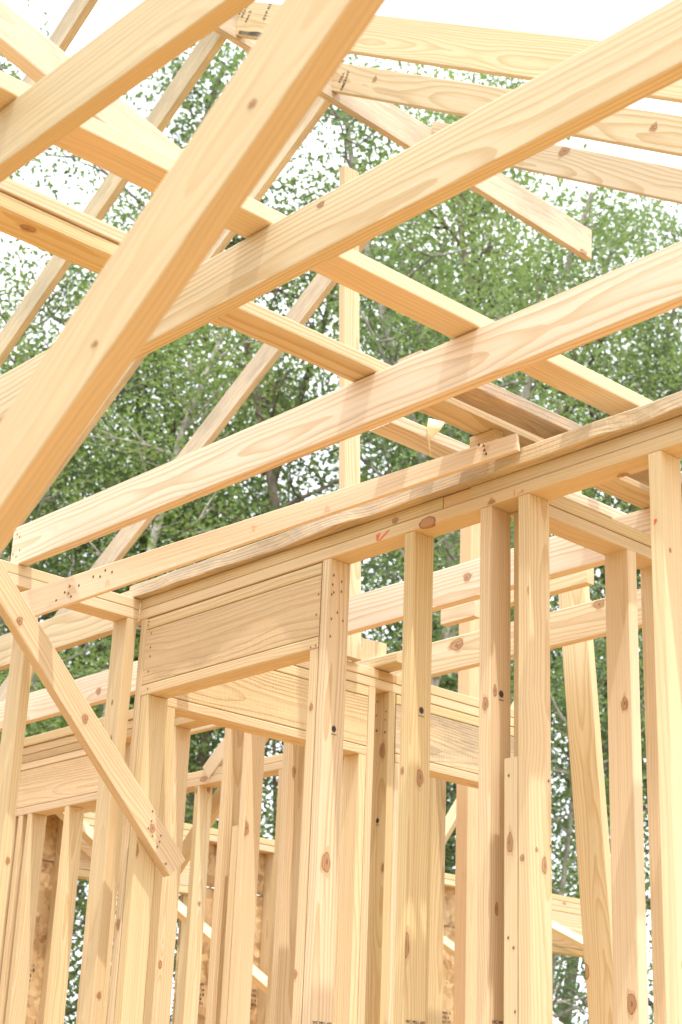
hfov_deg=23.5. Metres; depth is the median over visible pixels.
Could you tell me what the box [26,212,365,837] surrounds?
broadleaf tree
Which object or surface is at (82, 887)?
broadleaf tree
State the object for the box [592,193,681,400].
broadleaf tree
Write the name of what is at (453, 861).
broadleaf tree
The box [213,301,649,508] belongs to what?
flat board
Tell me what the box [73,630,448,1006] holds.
broadleaf tree
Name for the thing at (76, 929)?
broadleaf tree
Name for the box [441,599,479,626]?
cleat
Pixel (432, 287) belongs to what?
broadleaf tree
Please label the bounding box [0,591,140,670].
ceiling joist
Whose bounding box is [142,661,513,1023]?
stud wall
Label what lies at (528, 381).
broadleaf tree
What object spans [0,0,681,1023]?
sky
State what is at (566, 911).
sheathed wall
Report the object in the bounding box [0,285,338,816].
broadleaf tree
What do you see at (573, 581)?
cleat
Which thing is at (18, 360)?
broadleaf tree
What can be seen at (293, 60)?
diagonal board
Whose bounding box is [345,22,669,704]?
broadleaf tree
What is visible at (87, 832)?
diagonal brace
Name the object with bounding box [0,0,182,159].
sloping brace
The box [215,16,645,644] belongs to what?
broadleaf tree
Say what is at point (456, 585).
ceiling joist
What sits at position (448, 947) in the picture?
diagonal brace
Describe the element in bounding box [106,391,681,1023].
stud wall
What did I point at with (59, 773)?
stud wall
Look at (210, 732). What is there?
broadleaf tree
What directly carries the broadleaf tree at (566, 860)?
on the ground
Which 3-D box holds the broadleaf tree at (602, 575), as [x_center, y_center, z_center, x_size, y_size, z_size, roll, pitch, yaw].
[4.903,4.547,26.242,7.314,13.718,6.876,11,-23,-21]
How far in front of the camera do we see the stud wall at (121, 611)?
5.48 m
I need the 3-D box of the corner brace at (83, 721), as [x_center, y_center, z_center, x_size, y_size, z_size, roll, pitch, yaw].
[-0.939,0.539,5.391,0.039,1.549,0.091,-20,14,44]
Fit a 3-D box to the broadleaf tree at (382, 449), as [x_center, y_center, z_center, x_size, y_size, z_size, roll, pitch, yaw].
[1.869,3.191,29.370,7.003,18.274,8.029,7,-21,-11]
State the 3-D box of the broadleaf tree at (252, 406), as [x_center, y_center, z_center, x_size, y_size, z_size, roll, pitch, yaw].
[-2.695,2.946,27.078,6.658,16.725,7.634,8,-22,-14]
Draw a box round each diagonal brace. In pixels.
[55,812,93,846]
[177,900,266,993]
[443,936,453,956]
[552,920,583,949]
[553,1017,562,1023]
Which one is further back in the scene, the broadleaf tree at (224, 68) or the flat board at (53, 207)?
the broadleaf tree at (224, 68)
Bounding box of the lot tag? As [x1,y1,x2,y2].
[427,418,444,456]
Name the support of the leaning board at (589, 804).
on the floor
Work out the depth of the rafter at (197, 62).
7.86 m
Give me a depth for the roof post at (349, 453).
6.83 m
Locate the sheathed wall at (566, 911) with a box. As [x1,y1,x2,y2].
[25,811,583,1023]
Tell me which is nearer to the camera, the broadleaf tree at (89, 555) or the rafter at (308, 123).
the rafter at (308, 123)
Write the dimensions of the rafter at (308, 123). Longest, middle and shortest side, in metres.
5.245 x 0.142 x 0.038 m
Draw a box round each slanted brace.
[180,737,268,874]
[203,738,223,778]
[445,701,513,843]
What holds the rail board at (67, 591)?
attached to the stud wall at (272, 603)
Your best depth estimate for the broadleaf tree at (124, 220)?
27.93 m
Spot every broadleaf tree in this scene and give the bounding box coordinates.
[0,0,81,360]
[0,0,349,657]
[0,180,162,739]
[0,279,241,752]
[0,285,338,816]
[0,298,158,742]
[0,360,280,1023]
[0,459,170,1023]
[0,669,131,1023]
[6,165,245,738]
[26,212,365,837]
[48,273,411,800]
[65,407,337,1023]
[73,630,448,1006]
[74,45,401,745]
[98,130,446,823]
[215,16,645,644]
[265,173,601,827]
[270,143,681,802]
[272,630,555,1006]
[289,226,618,846]
[300,124,604,785]
[307,7,655,686]
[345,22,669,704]
[375,181,681,865]
[411,198,681,842]
[436,614,648,1023]
[438,674,650,1023]
[443,598,653,1023]
[498,222,681,1022]
[512,460,681,1023]
[547,308,681,1023]
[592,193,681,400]
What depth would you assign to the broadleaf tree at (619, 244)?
31.63 m
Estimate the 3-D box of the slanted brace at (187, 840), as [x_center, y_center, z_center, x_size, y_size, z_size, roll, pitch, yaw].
[-0.645,1.522,8.622,0.040,0.089,1.238,20,-71,-38]
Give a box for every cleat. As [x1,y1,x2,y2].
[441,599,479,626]
[511,568,593,606]
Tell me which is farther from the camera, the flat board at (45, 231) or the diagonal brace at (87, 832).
the diagonal brace at (87, 832)
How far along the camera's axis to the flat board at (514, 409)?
4.61 m
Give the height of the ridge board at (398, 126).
0.184 m
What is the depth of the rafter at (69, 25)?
7.22 m
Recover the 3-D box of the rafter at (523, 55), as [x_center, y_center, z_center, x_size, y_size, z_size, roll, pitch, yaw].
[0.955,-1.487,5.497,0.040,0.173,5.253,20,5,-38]
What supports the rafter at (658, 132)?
attached to the ridge board at (398, 126)
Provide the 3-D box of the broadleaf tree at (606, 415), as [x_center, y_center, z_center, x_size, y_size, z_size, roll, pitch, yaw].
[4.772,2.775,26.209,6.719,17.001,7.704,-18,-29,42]
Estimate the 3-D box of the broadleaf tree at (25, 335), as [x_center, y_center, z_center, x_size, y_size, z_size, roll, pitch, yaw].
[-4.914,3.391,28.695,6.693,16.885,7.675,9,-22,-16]
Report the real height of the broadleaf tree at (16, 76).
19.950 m
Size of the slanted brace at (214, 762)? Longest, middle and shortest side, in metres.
0.970 x 0.089 x 0.089 m
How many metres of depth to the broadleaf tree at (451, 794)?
22.57 m
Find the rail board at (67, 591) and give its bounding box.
[21,433,519,616]
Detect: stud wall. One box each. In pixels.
[0,559,139,1023]
[0,709,304,1023]
[84,753,445,1023]
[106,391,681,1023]
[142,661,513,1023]
[510,497,665,1023]
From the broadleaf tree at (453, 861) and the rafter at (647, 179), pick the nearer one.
the rafter at (647, 179)
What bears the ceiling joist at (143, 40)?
on the stud wall at (121, 611)
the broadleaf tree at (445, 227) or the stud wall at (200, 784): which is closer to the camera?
the stud wall at (200, 784)
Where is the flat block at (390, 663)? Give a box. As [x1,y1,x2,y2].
[370,653,401,672]
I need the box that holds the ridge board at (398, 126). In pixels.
[214,15,591,260]
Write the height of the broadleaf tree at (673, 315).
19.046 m
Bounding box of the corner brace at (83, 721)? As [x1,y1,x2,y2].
[0,560,184,876]
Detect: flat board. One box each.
[0,71,652,415]
[0,178,126,244]
[0,192,222,326]
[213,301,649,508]
[369,417,625,518]
[398,350,681,495]
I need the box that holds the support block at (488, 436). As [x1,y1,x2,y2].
[470,429,502,447]
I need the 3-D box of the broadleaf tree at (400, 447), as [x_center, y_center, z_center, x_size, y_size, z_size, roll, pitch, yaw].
[1.547,2.786,28.037,6.952,18.045,7.971,-16,-27,39]
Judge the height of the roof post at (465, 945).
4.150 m
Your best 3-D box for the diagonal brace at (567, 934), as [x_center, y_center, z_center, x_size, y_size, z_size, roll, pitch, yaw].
[1.726,3.135,12.033,1.232,0.105,0.040,34,-74,-32]
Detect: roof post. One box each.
[339,165,361,661]
[453,523,479,1023]
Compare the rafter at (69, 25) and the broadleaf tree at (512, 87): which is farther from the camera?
the broadleaf tree at (512, 87)
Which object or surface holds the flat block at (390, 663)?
on the stud wall at (272, 704)
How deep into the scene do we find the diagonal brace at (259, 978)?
9.80 m
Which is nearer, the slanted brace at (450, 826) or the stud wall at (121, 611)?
the stud wall at (121, 611)
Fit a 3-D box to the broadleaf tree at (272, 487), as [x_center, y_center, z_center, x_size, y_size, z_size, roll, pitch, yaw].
[-1.365,0.561,22.812,5.733,18.243,4.955,-4,-22,15]
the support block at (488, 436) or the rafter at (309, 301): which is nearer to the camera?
the support block at (488, 436)
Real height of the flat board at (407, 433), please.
0.038 m
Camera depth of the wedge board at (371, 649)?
6.99 m
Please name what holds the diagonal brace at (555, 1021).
attached to the sheathed wall at (566, 911)
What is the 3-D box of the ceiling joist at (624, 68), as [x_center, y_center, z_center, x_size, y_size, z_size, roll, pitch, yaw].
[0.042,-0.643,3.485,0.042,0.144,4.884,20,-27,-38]
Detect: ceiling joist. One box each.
[0,0,255,182]
[0,0,681,420]
[0,507,650,731]
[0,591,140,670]
[8,241,681,566]
[130,589,641,745]
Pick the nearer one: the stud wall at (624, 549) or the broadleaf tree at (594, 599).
the stud wall at (624, 549)
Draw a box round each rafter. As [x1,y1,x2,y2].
[0,31,225,366]
[0,96,330,553]
[0,127,431,701]
[22,0,97,85]
[236,1,681,102]
[332,63,681,156]
[432,121,681,203]
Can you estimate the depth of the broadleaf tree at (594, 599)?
32.87 m
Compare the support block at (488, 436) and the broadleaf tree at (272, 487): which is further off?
the broadleaf tree at (272, 487)
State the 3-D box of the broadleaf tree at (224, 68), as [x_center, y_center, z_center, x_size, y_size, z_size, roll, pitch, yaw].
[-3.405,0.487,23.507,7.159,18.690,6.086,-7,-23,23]
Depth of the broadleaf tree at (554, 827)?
27.52 m
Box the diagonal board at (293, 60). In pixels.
[0,0,385,550]
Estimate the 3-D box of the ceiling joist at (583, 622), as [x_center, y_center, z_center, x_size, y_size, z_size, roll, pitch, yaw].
[0.781,0.461,6.279,0.039,0.140,8.300,20,-27,-38]
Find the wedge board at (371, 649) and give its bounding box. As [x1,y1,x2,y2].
[361,638,386,660]
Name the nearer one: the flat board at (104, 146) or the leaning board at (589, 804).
the flat board at (104, 146)
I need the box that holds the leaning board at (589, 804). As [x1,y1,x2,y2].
[554,491,613,1023]
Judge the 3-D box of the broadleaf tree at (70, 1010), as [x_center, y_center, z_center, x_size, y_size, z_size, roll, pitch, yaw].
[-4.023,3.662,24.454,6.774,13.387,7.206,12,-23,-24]
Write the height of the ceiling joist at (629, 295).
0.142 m
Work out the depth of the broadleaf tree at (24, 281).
24.86 m

